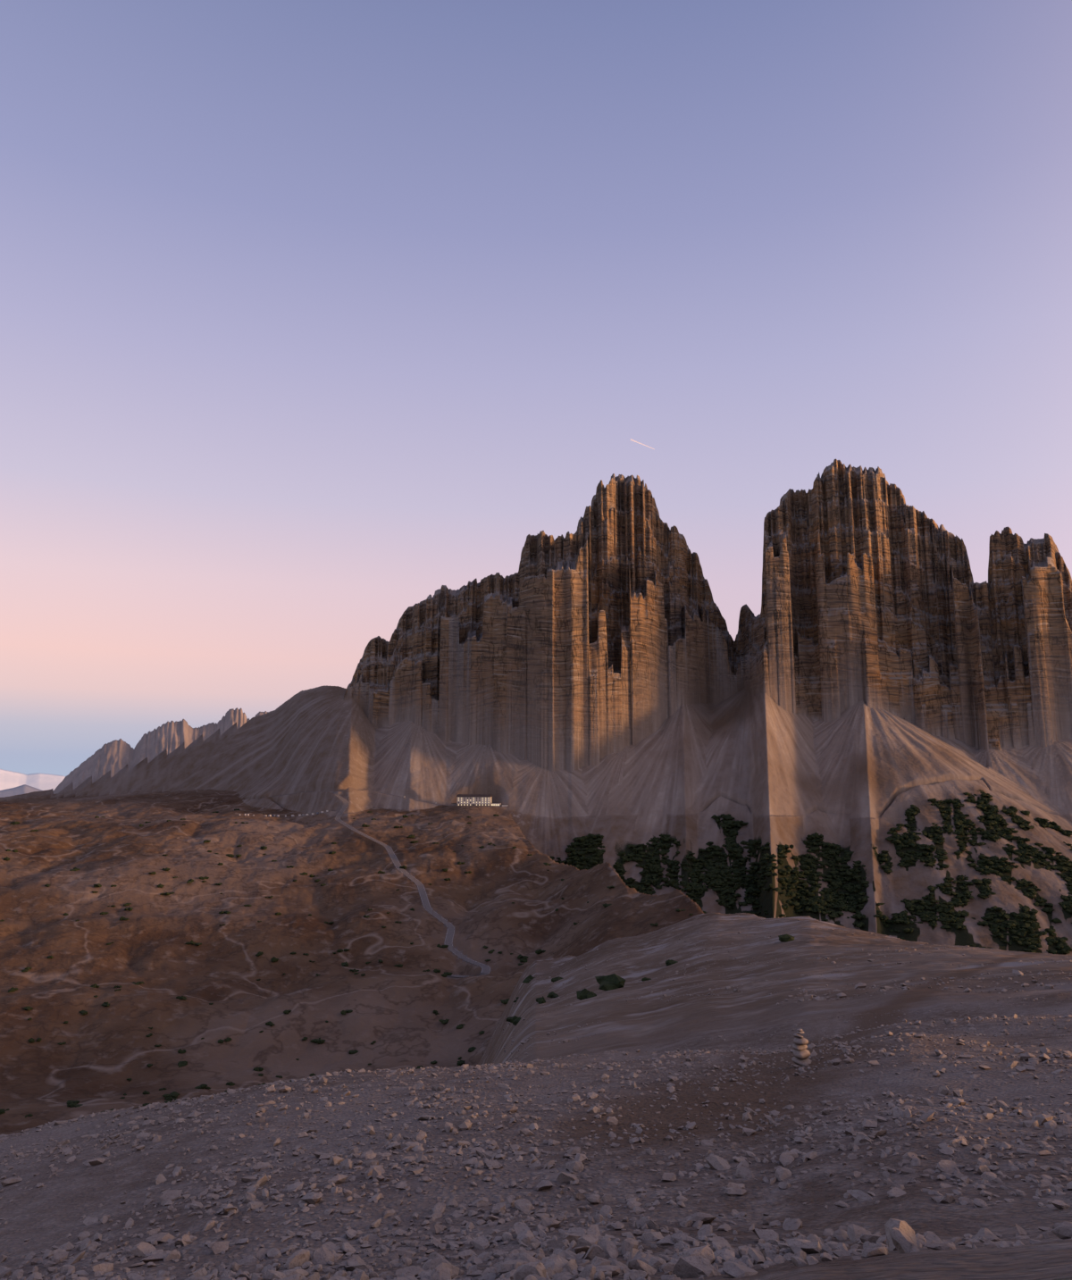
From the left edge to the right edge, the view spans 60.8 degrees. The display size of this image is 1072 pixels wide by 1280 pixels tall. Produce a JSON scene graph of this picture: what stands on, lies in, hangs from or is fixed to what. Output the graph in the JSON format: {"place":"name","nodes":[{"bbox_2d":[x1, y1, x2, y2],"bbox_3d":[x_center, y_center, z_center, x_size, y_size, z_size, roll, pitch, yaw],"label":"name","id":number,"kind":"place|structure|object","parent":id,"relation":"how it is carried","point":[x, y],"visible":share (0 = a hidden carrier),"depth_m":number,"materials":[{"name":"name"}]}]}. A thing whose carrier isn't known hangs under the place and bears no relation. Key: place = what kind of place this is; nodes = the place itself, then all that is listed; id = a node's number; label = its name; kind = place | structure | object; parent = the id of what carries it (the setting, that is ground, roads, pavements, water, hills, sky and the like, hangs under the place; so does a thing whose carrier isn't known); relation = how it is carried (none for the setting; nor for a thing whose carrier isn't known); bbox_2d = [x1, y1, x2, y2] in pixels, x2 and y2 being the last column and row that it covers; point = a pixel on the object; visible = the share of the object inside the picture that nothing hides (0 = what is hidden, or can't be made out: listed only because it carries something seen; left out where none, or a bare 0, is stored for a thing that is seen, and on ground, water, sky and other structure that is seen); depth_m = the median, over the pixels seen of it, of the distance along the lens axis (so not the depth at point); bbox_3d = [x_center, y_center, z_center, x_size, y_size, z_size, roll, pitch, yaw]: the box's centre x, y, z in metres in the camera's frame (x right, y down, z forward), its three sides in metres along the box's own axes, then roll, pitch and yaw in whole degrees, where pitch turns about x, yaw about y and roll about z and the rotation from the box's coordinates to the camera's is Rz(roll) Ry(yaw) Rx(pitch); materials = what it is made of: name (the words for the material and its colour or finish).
{"place":"outdoors","nodes":[
{"label":"outdoors","id":0,"kind":"place"},
{"bbox_2d":[0,784,41,797],"bbox_3d":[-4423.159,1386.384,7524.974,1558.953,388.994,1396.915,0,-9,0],"label":"mountain","id":1,"kind":"structure","parent":0,"point":[23,789],"depth_m":7687.07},
{"bbox_2d":[0,769,65,790],"bbox_3d":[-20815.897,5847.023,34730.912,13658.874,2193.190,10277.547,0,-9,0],"label":"snowy range","id":2,"kind":"structure","parent":0,"point":[38,781],"depth_m":35889.35,"materials":[{"name":"white snow"}]},
{"bbox_2d":[267,791,490,977],"bbox_3d":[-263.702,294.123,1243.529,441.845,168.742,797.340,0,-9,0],"label":"road asphalt","id":3,"kind":"structure","parent":0,"point":[486,968],"depth_m":1059.85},
{"bbox_2d":[0,459,1071,1279],"bbox_3d":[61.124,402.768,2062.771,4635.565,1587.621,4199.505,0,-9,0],"label":"terrain","id":4,"kind":"structure","parent":0,"point":[871,673],"depth_m":1026.48,"materials":[{"name":"brown stone"}]},
{"bbox_2d":[53,707,270,794],"bbox_3d":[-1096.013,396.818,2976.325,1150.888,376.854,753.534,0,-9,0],"label":"mountains","id":5,"kind":"structure","parent":4,"relation":"on","point":[115,757],"depth_m":2958.66,"materials":[{"name":"grey stone"}]},
{"bbox_2d":[0,808,794,1117],"bbox_3d":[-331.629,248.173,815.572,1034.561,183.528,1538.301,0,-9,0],"label":"shrubs","id":6,"kind":"object","parent":4,"relation":"on","point":[611,982],"visible":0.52,"depth_m":753.65,"materials":[{"name":"green plant"}]},
{"bbox_2d":[451,794,508,806],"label":"mountain hut","id":7,"kind":"object","parent":4,"relation":"on","point":[473,799],"visible":0.98,"depth_m":1523.81,"materials":[{"name":"grey stone"}]},
{"bbox_2d":[0,995,1071,1136],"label":"knoll stones","id":8,"kind":"object","parent":4,"relation":"on","point":[947,1021],"visible":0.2,"depth_m":16.02,"materials":[{"name":"grey stone"}]},
{"bbox_2d":[0,1131,1071,1279],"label":"stones","id":9,"kind":"object","parent":4,"relation":"on","point":[559,1263],"visible":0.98,"depth_m":4.44,"materials":[{"name":"grey stone"}]},
{"bbox_2d":[0,1028,1071,1270],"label":"scattered stones","id":10,"kind":"object","parent":4,"relation":"on","point":[375,1171],"visible":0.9,"depth_m":7.55,"materials":[{"name":"grey stone"}]},
{"bbox_2d":[502,915,1071,1062],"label":"rocks","id":11,"kind":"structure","parent":4,"relation":"on","point":[1016,973],"depth_m":60.21,"materials":[{"name":"grey stone"}]},
{"bbox_2d":[791,1028,811,1065],"bbox_3d":[3.027,4.674,10.458,0.217,0.419,0.214,0,-9,0],"label":"cairn","id":12,"kind":"object","parent":4,"relation":"on","point":[801,1053],"visible":1,"depth_m":10.41,"materials":[{"name":"stone"}]},
{"bbox_2d":[549,792,1071,954],"bbox_3d":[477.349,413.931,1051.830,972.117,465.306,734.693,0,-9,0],"label":"trees","id":13,"kind":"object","parent":4,"relation":"on","point":[1017,929],"visible":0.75,"depth_m":1280.94,"materials":[{"name":"green plant"}]},
{"bbox_2d":[0,0,1071,776],"label":"sky","id":14,"kind":"structure","parent":0,"point":[313,313],"materials":[{"name":"blue"}]},
{"bbox_2d":[630,438,654,449],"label":"contrail","id":15,"kind":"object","parent":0,"point":[640,443],"depth_m":27039.80,"materials":[{"name":"white"}]}
]}

